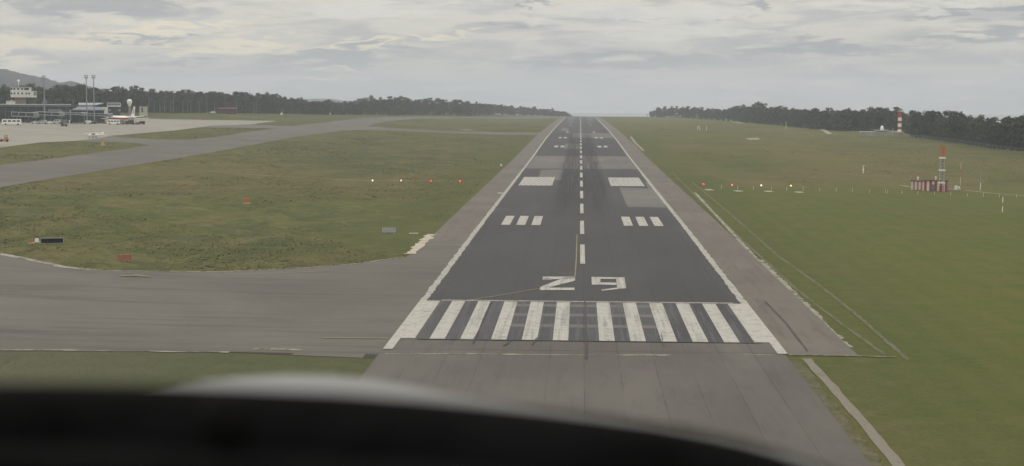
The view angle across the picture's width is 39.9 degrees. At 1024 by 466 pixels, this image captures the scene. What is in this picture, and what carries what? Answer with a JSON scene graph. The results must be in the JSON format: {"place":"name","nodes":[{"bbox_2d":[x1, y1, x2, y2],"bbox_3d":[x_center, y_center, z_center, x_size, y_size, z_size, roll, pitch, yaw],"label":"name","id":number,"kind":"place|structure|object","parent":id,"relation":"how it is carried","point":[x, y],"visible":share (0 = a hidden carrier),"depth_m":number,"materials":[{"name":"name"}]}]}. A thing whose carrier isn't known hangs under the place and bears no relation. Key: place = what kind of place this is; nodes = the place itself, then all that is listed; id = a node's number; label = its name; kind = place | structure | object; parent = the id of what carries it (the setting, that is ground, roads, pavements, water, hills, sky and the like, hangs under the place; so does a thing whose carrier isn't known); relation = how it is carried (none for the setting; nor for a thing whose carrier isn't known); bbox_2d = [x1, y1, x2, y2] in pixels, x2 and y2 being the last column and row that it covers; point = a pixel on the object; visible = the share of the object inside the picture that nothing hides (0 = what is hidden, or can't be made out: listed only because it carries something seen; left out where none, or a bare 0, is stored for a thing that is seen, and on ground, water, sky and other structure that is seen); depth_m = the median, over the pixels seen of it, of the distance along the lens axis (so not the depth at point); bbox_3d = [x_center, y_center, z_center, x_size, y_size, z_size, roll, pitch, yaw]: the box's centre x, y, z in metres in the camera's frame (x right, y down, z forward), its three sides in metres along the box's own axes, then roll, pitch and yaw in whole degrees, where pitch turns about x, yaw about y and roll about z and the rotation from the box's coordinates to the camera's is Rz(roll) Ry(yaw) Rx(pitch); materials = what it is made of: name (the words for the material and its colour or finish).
{"place":"outdoors","nodes":[
{"label":"outdoors","id":0,"kind":"place"},
{"bbox_2d":[0,69,104,90],"bbox_3d":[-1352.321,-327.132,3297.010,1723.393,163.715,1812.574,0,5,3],"label":"mountain","id":1,"kind":"structure","parent":0,"point":[8,78],"depth_m":2975.95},
{"bbox_2d":[300,99,360,103],"bbox_3d":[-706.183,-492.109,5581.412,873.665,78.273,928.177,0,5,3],"label":"ridge","id":2,"kind":"structure","parent":0,"point":[333,100],"depth_m":5476.05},
{"bbox_2d":[169,375,823,465],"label":"aircraft nose","id":3,"kind":"object","parent":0,"point":[331,384],"visible":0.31,"depth_m":1.46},
{"bbox_2d":[0,383,816,465],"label":"glareshield","id":4,"kind":"object","parent":3,"relation":"attached to","point":[61,424],"visible":1,"depth_m":0.76,"materials":[{"name":"black plastic"}]},
{"bbox_2d":[0,109,1023,465],"bbox_3d":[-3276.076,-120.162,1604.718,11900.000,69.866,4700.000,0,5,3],"label":"ground","id":5,"kind":"structure","parent":0,"point":[942,317],"depth_m":296.63,"materials":[{"name":"green plant"}]},
{"bbox_2d":[0,84,11,103],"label":"pine tree","id":6,"kind":"object","parent":5,"relation":"on","point":[6,97],"visible":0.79,"depth_m":1041.76,"materials":[{"name":"green plant"}]},
{"bbox_2d":[10,79,36,103],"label":"control tower","id":7,"kind":"structure","parent":5,"relation":"on","point":[20,93],"depth_m":921.86,"materials":[{"name":"concrete"}]},
{"bbox_2d":[0,99,70,122],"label":"terminal building","id":8,"kind":"structure","parent":5,"relation":"on","point":[6,110],"depth_m":847.00,"materials":[{"name":"metal"}]},
{"bbox_2d":[34,86,42,103],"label":"broadleaf tree","id":9,"kind":"object","parent":5,"relation":"on","point":[39,92],"visible":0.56,"depth_m":1074.56,"materials":[{"name":"green plant"}]},
{"bbox_2d":[40,238,63,244],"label":"guidance sign","id":10,"kind":"object","parent":5,"relation":"on","point":[51,240],"visible":0.98,"depth_m":254.51,"materials":[{"name":"black metal"}]},
{"bbox_2d":[52,84,64,103],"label":"pine tree","id":11,"kind":"object","parent":5,"relation":"on","point":[61,89],"visible":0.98,"depth_m":1097.06,"materials":[{"name":"green plant"}]},
{"bbox_2d":[63,85,74,103],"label":"pine tree","id":12,"kind":"object","parent":5,"relation":"on","point":[68,89],"visible":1,"depth_m":1106.72,"materials":[{"name":"green plant"}]},
{"bbox_2d":[68,83,82,103],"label":"pine tree","id":13,"kind":"object","parent":5,"relation":"on","point":[77,88],"visible":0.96,"depth_m":1115.80,"materials":[{"name":"green plant"}]},
{"bbox_2d":[70,107,104,120],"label":"terminal wing","id":14,"kind":"structure","parent":5,"relation":"on","point":[79,117],"depth_m":879.44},
{"bbox_2d":[82,88,94,102],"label":"pine tree","id":15,"kind":"object","parent":5,"relation":"on","point":[90,91],"visible":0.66,"depth_m":1126.63,"materials":[{"name":"green plant"}]},
{"bbox_2d":[78,103,107,113],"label":"hangar","id":16,"kind":"structure","parent":5,"relation":"on","point":[91,105],"depth_m":1002.50,"materials":[{"name":"grey metal"}]},
{"bbox_2d":[95,87,104,106],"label":"pine tree","id":17,"kind":"object","parent":5,"relation":"on","point":[100,99],"visible":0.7,"depth_m":1143.84,"materials":[{"name":"green plant"}]},
{"bbox_2d":[100,87,118,102],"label":"umbrella pine","id":18,"kind":"object","parent":5,"relation":"on","point":[107,91],"visible":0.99,"depth_m":1152.87,"materials":[{"name":"green plant"}]},
{"bbox_2d":[107,103,120,115],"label":"office building","id":19,"kind":"structure","parent":5,"relation":"on","point":[114,109],"depth_m":977.10,"materials":[{"name":"concrete"}]},
{"bbox_2d":[117,254,130,261],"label":"holding sign","id":20,"kind":"object","parent":5,"relation":"on","point":[123,257],"visible":1,"depth_m":234.23,"materials":[{"name":"metal"}]},
{"bbox_2d":[129,87,140,104],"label":"pine tree","id":21,"kind":"object","parent":5,"relation":"on","point":[136,99],"visible":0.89,"depth_m":1190.99,"materials":[{"name":"green plant"}]},
{"bbox_2d":[0,119,272,147],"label":"apron","id":22,"kind":"object","parent":5,"relation":"on","point":[22,133],"visible":0.91,"depth_m":780.86,"materials":[{"name":"concrete"}]},
{"bbox_2d":[2,119,20,124],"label":"passenger bus","id":23,"kind":"object","parent":22,"relation":"on","point":[11,121],"visible":0.99,"depth_m":788.81,"materials":[{"name":"white paint"}]},
{"bbox_2d":[11,112,38,120],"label":"jet bridge","id":24,"kind":"structure","parent":22,"relation":"on","point":[35,115],"depth_m":834.82,"materials":[{"name":"grey metal"}]},
{"bbox_2d":[37,111,64,122],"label":"jet bridge","id":25,"kind":"structure","parent":22,"relation":"on","point":[61,114],"depth_m":831.76,"materials":[{"name":"grey metal"}]},
{"bbox_2d":[65,112,87,123],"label":"jet bridge","id":26,"kind":"structure","parent":22,"relation":"on","point":[84,114],"depth_m":849.28,"materials":[{"name":"grey metal"}]},
{"bbox_2d":[88,113,112,118],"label":"jet bridge","id":27,"kind":"structure","parent":22,"relation":"on","point":[109,115],"depth_m":880.47,"materials":[{"name":"grey metal"}]},
{"bbox_2d":[101,107,147,122],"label":"airliner","id":28,"kind":"object","parent":22,"relation":"on","point":[126,118],"visible":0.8,"depth_m":883.68,"materials":[{"name":"white paint"}]},
{"bbox_2d":[139,106,147,115],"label":"utility building","id":29,"kind":"structure","parent":5,"relation":"on","point":[143,110],"depth_m":1086.27,"materials":[{"name":"concrete"}]},
{"bbox_2d":[140,91,153,107],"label":"broadleaf tree","id":30,"kind":"object","parent":5,"relation":"on","point":[146,98],"visible":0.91,"depth_m":1201.86,"materials":[{"name":"green plant"}]},
{"bbox_2d":[152,92,159,112],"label":"pine tree","id":31,"kind":"object","parent":5,"relation":"on","point":[156,98],"visible":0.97,"depth_m":1217.52,"materials":[{"name":"green plant"}]},
{"bbox_2d":[156,92,170,109],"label":"broadleaf tree","id":32,"kind":"object","parent":5,"relation":"on","point":[164,94],"visible":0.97,"depth_m":1228.78,"materials":[{"name":"green plant"}]},
{"bbox_2d":[1,89,335,114],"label":"pine wood","id":33,"kind":"object","parent":5,"relation":"on","point":[179,108],"visible":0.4,"depth_m":1295.62,"materials":[{"name":"green plant"}]},
{"bbox_2d":[163,90,174,112],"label":"broadleaf tree","id":34,"kind":"object","parent":5,"relation":"on","point":[167,92],"visible":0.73,"depth_m":1237.48,"materials":[{"name":"green plant"}]},
{"bbox_2d":[167,91,184,101],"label":"umbrella pine","id":35,"kind":"object","parent":5,"relation":"on","point":[178,94],"visible":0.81,"depth_m":1251.95,"materials":[{"name":"green plant"}]},
{"bbox_2d":[181,92,190,112],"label":"broadleaf tree","id":36,"kind":"object","parent":5,"relation":"on","point":[186,98],"visible":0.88,"depth_m":1265.09,"materials":[{"name":"green plant"}]},
{"bbox_2d":[82,124,290,145],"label":"taxiway connector","id":37,"kind":"object","parent":5,"relation":"on","point":[152,142],"visible":1,"depth_m":686.06,"materials":[{"name":"asphalt"}]},
{"bbox_2d":[184,89,194,111],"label":"pine tree","id":38,"kind":"object","parent":5,"relation":"on","point":[188,91],"visible":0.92,"depth_m":1274.33,"materials":[{"name":"green plant"}]},
{"bbox_2d":[216,107,236,113],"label":"maroon shed","id":39,"kind":"structure","parent":5,"relation":"on","point":[222,110],"depth_m":1306.58,"materials":[{"name":"paint"}]},
{"bbox_2d":[0,233,464,357],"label":"turning taxiway","id":40,"kind":"structure","parent":5,"relation":"on","point":[368,307],"depth_m":187.74,"materials":[{"name":"grey asphalt"}]},
{"bbox_2d":[120,234,577,337],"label":"taxi marking","id":41,"kind":"object","parent":40,"relation":"on","point":[352,337],"visible":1,"depth_m":216.91,"materials":[{"name":"yellow paint"}]},
{"bbox_2d":[404,234,434,253],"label":"broken concrete strip","id":42,"kind":"object","parent":40,"relation":"on","point":[419,245],"visible":1,"depth_m":265.90,"materials":[{"name":"beige concrete"}]},
{"bbox_2d":[0,253,895,356],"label":"kerb","id":43,"kind":"structure","parent":40,"relation":"on","point":[36,260],"depth_m":156.17,"materials":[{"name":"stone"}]},
{"bbox_2d":[235,92,244,107],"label":"pine tree","id":44,"kind":"object","parent":5,"relation":"on","point":[239,100],"visible":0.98,"depth_m":1365.92,"materials":[{"name":"green plant"}]},
{"bbox_2d":[240,92,249,112],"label":"pine tree","id":45,"kind":"object","parent":5,"relation":"on","point":[243,95],"visible":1,"depth_m":1371.68,"materials":[{"name":"green plant"}]},
{"bbox_2d":[266,95,278,113],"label":"broadleaf tree","id":46,"kind":"object","parent":5,"relation":"on","point":[271,99],"visible":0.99,"depth_m":1417.39,"materials":[{"name":"green plant"}]},
{"bbox_2d":[269,94,280,113],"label":"broadleaf tree","id":47,"kind":"object","parent":5,"relation":"on","point":[272,103],"visible":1,"depth_m":1420.92,"materials":[{"name":"green plant"}]},
{"bbox_2d":[0,117,557,186],"bbox_3d":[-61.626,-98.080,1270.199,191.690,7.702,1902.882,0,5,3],"label":"taxiway","id":48,"kind":"structure","parent":5,"relation":"on","point":[23,172],"depth_m":603.56,"materials":[{"name":"grey asphalt"}]},
{"bbox_2d":[361,97,370,111],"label":"broadleaf tree","id":49,"kind":"object","parent":5,"relation":"on","point":[366,103],"visible":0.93,"depth_m":1609.73,"materials":[{"name":"green plant"}]},
{"bbox_2d":[391,97,400,114],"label":"broadleaf tree","id":50,"kind":"object","parent":5,"relation":"on","point":[395,99],"visible":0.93,"depth_m":1696.15,"materials":[{"name":"green plant"}]},
{"bbox_2d":[302,99,570,115],"bbox_3d":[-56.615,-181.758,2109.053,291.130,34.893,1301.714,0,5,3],"label":"wooded rise","id":51,"kind":"structure","parent":5,"relation":"on","point":[420,112],"depth_m":1861.40,"materials":[{"name":"green plant"}]},
{"bbox_2d":[423,116,744,302],"bbox_3d":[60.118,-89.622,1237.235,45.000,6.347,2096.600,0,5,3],"label":"runway","id":52,"kind":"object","parent":5,"relation":"on","point":[667,261],"visible":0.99,"depth_m":260.82,"materials":[{"name":"grey asphalt"}]},
{"bbox_2d":[519,177,643,185],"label":"aiming point marking","id":53,"kind":"object","parent":52,"relation":"on","point":[549,181],"visible":1,"depth_m":461.02,"materials":[{"name":"white paint"}]},
{"bbox_2d":[540,277,625,290],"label":"runway number","id":54,"kind":"object","parent":52,"relation":"on","point":[620,283],"visible":1,"depth_m":213.53,"materials":[{"name":"white paint"}]},
{"bbox_2d":[420,116,747,303],"bbox_3d":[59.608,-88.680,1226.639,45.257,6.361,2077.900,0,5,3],"label":"runway edge line","id":55,"kind":"object","parent":52,"relation":"on","point":[731,287],"visible":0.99,"depth_m":269.32,"materials":[{"name":"white paint"}]},
{"bbox_2d":[383,117,787,353],"bbox_3d":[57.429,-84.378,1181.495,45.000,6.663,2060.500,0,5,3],"label":"runway marking","id":56,"kind":"object","parent":52,"relation":"on","point":[752,323],"visible":0.94,"depth_m":177.99,"materials":[{"name":"white paint"}]},
{"bbox_2d":[510,128,665,327],"bbox_3d":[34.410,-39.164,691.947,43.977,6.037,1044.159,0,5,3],"label":"runway patch","id":57,"kind":"object","parent":52,"relation":"on","point":[642,197],"visible":0.99,"depth_m":544.02,"materials":[{"name":"grey asphalt"}]},
{"bbox_2d":[360,349,871,465],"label":"blast pad","id":58,"kind":"object","parent":5,"relation":"on","point":[772,401],"visible":0.66,"depth_m":138.05,"materials":[{"name":"concrete"}]},
{"bbox_2d":[428,116,856,354],"bbox_3d":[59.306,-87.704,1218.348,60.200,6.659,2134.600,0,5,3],"label":"runway shoulder","id":59,"kind":"object","parent":5,"relation":"on","point":[752,279],"visible":0.98,"depth_m":263.00},
{"bbox_2d":[630,137,852,346],"bbox_3d":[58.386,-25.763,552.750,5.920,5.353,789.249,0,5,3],"label":"gravel verge","id":60,"kind":"structure","parent":5,"relation":"on","point":[794,292],"depth_m":233.25,"materials":[{"name":"grey gravel"}]},
{"bbox_2d":[751,101,762,123],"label":"broadleaf tree","id":61,"kind":"object","parent":5,"relation":"on","point":[756,106],"visible":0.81,"depth_m":1521.33,"materials":[{"name":"green plant"}]},
{"bbox_2d":[776,107,784,122],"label":"broadleaf tree","id":62,"kind":"object","parent":5,"relation":"on","point":[779,115],"visible":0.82,"depth_m":1400.01,"materials":[{"name":"green plant"}]},
{"bbox_2d":[671,171,909,359],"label":"worn track","id":63,"kind":"structure","parent":5,"relation":"on","point":[893,346],"depth_m":205.31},
{"bbox_2d":[807,108,819,126],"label":"broadleaf tree","id":64,"kind":"object","parent":5,"relation":"on","point":[817,113],"visible":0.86,"depth_m":1215.35,"materials":[{"name":"green plant"}]},
{"bbox_2d":[647,106,1023,150],"bbox_3d":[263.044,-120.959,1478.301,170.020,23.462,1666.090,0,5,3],"label":"coastal wood","id":65,"kind":"object","parent":5,"relation":"on","point":[955,135],"visible":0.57,"depth_m":1136.38,"materials":[{"name":"green plant"}]},
{"bbox_2d":[791,361,882,465],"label":"stony margin","id":66,"kind":"object","parent":5,"relation":"on","point":[871,457],"visible":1,"depth_m":127.00,"materials":[{"name":"grey gravel"}]},
{"bbox_2d":[835,111,844,130],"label":"broadleaf tree","id":67,"kind":"object","parent":5,"relation":"on","point":[842,115],"visible":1,"depth_m":1142.81,"materials":[{"name":"green plant"}]},
{"bbox_2d":[842,107,853,130],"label":"broadleaf tree","id":68,"kind":"object","parent":5,"relation":"on","point":[848,116],"visible":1,"depth_m":1140.28,"materials":[{"name":"green plant"}]},
{"bbox_2d":[854,109,865,130],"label":"pine tree","id":69,"kind":"object","parent":5,"relation":"on","point":[858,121],"visible":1,"depth_m":1138.44,"materials":[{"name":"green plant"}]},
{"bbox_2d":[864,106,874,129],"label":"broadleaf tree","id":70,"kind":"object","parent":5,"relation":"on","point":[871,111],"visible":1,"depth_m":1137.32,"materials":[{"name":"green plant"}]},
{"bbox_2d":[870,107,890,126],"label":"umbrella pine","id":71,"kind":"object","parent":5,"relation":"on","point":[880,112],"visible":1,"depth_m":1131.38,"materials":[{"name":"green plant"}]},
{"bbox_2d":[859,131,902,135],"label":"retaining platform","id":72,"kind":"structure","parent":5,"relation":"on","point":[869,133],"depth_m":990.50,"materials":[{"name":"concrete"}]},
{"bbox_2d":[897,110,902,131],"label":"beacon tower","id":73,"kind":"structure","parent":72,"relation":"on","point":[899,119],"depth_m":993.04,"materials":[{"name":"white paint"}]},
{"bbox_2d":[882,109,889,129],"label":"pine tree","id":74,"kind":"object","parent":5,"relation":"on","point":[886,121],"visible":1,"depth_m":1129.37,"materials":[{"name":"green plant"}]},
{"bbox_2d":[908,110,921,137],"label":"pine tree","id":75,"kind":"object","parent":5,"relation":"on","point":[913,112],"visible":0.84,"depth_m":950.02,"materials":[{"name":"green plant"}]},
{"bbox_2d":[909,112,922,130],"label":"pine tree","id":76,"kind":"object","parent":5,"relation":"on","point":[918,114],"visible":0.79,"depth_m":942.73,"materials":[{"name":"green plant"}]},
{"bbox_2d":[910,177,923,189],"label":"equipment hut","id":77,"kind":"object","parent":5,"relation":"on","point":[917,184],"visible":0.92,"depth_m":428.73,"materials":[{"name":"red paint"}]},
{"bbox_2d":[922,110,933,136],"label":"pine tree","id":78,"kind":"object","parent":5,"relation":"on","point":[926,113],"visible":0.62,"depth_m":915.44,"materials":[{"name":"green plant"}]},
{"bbox_2d":[928,111,942,139],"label":"pine tree","id":79,"kind":"object","parent":5,"relation":"on","point":[934,115],"visible":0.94,"depth_m":900.78,"materials":[{"name":"green plant"}]},
{"bbox_2d":[923,177,948,191],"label":"equipment hut","id":80,"kind":"object","parent":5,"relation":"on","point":[930,185],"visible":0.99,"depth_m":422.11,"materials":[{"name":"red paint"}]},
{"bbox_2d":[938,146,945,191],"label":"glide slope mast","id":81,"kind":"object","parent":5,"relation":"on","point":[942,170],"visible":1,"depth_m":418.35,"materials":[{"name":"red metal"}]},
{"bbox_2d":[936,110,949,138],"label":"broadleaf tree","id":82,"kind":"object","parent":5,"relation":"on","point":[943,118],"visible":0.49,"depth_m":871.33,"materials":[{"name":"green plant"}]},
{"bbox_2d":[941,112,953,141],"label":"broadleaf tree","id":83,"kind":"object","parent":5,"relation":"on","point":[948,115],"visible":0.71,"depth_m":859.53,"materials":[{"name":"green plant"}]},
{"bbox_2d":[941,116,966,142],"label":"umbrella pine","id":84,"kind":"object","parent":5,"relation":"on","point":[950,121],"visible":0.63,"depth_m":847.92,"materials":[{"name":"green plant"}]},
{"bbox_2d":[956,111,966,142],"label":"pine tree","id":85,"kind":"object","parent":5,"relation":"on","point":[961,115],"visible":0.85,"depth_m":835.16,"materials":[{"name":"green plant"}]},
{"bbox_2d":[906,134,1022,151],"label":"perimeter fence","id":86,"kind":"object","parent":5,"relation":"on","point":[966,142],"visible":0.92,"depth_m":817.70,"materials":[{"name":"metal"}]},
{"bbox_2d":[961,114,971,134],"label":"pine tree","id":87,"kind":"object","parent":5,"relation":"on","point":[968,119],"visible":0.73,"depth_m":821.25,"materials":[{"name":"green plant"}]},
{"bbox_2d":[970,114,984,141],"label":"pine tree","id":88,"kind":"object","parent":5,"relation":"on","point":[974,119],"visible":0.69,"depth_m":795.95,"materials":[{"name":"green plant"}]},
{"bbox_2d":[974,119,985,143],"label":"broadleaf tree","id":89,"kind":"object","parent":5,"relation":"on","point":[980,122],"visible":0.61,"depth_m":784.05,"materials":[{"name":"green plant"}]},
{"bbox_2d":[981,120,990,147],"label":"pine tree","id":90,"kind":"object","parent":5,"relation":"on","point":[987,121],"visible":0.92,"depth_m":767.41,"materials":[{"name":"green plant"}]},
{"bbox_2d":[981,117,998,143],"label":"broadleaf tree","id":91,"kind":"object","parent":5,"relation":"on","point":[992,121],"visible":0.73,"depth_m":767.69,"materials":[{"name":"green plant"}]},
{"bbox_2d":[989,119,1007,148],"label":"broadleaf tree","id":92,"kind":"object","parent":5,"relation":"on","point":[994,134],"visible":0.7,"depth_m":747.88,"materials":[{"name":"green plant"}]},
{"bbox_2d":[997,116,1010,149],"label":"broadleaf tree","id":93,"kind":"object","parent":5,"relation":"on","point":[1000,131],"visible":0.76,"depth_m":744.56,"materials":[{"name":"green plant"}]},
{"bbox_2d":[1002,117,1015,140],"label":"pine tree","id":94,"kind":"object","parent":5,"relation":"on","point":[1008,121],"visible":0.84,"depth_m":738.68,"materials":[{"name":"green plant"}]},
{"bbox_2d":[1008,115,1023,150],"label":"broadleaf tree","id":95,"kind":"object","parent":5,"relation":"on","point":[1015,127],"visible":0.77,"depth_m":731.63,"materials":[{"name":"green plant"}]},
{"bbox_2d":[1010,117,1023,149],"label":"broadleaf tree","id":96,"kind":"object","parent":5,"relation":"on","point":[1019,123],"visible":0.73,"depth_m":728.62,"materials":[{"name":"green plant"}]},
{"bbox_2d":[0,0,1023,114],"label":"sky","id":97,"kind":"structure","parent":0,"point":[570,56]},
{"bbox_2d":[394,299,776,352],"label":"threshold pavement","id":98,"kind":"structure","parent":0,"point":[416,343],"depth_m":160.64,"materials":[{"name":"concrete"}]},
{"bbox_2d":[454,300,711,302],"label":"threshold transverse line","id":99,"kind":"object","parent":98,"relation":"on","point":[582,301],"visible":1,"depth_m":194.18,"materials":[{"name":"white paint"}]},
{"bbox_2d":[417,301,753,342],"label":"threshold markings","id":100,"kind":"object","parent":98,"relation":"on","point":[676,321],"visible":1,"depth_m":176.57,"materials":[{"name":"paint"}]},
{"bbox_2d":[455,301,806,358],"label":"tar joint","id":101,"kind":"object","parent":98,"relation":"on","point":[585,323],"visible":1,"depth_m":164.09,"materials":[{"name":"black asphalt"}]},
{"bbox_2d":[208,119,1020,195],"bbox_3d":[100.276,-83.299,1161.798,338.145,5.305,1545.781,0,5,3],"label":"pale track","id":102,"kind":"structure","parent":0,"point":[823,130],"depth_m":473.96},
{"bbox_2d":[475,113,1023,123],"bbox_3d":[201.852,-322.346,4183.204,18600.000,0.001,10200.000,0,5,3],"label":"sea","id":103,"kind":"structure","parent":0,"point":[999,117],"depth_m":7802.00,"materials":[{"name":"liquid"}]},
{"bbox_2d":[802,358,904,465],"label":"concrete path","id":104,"kind":"structure","parent":0,"point":[886,450],"depth_m":125.84,"materials":[{"name":"grey concrete"}]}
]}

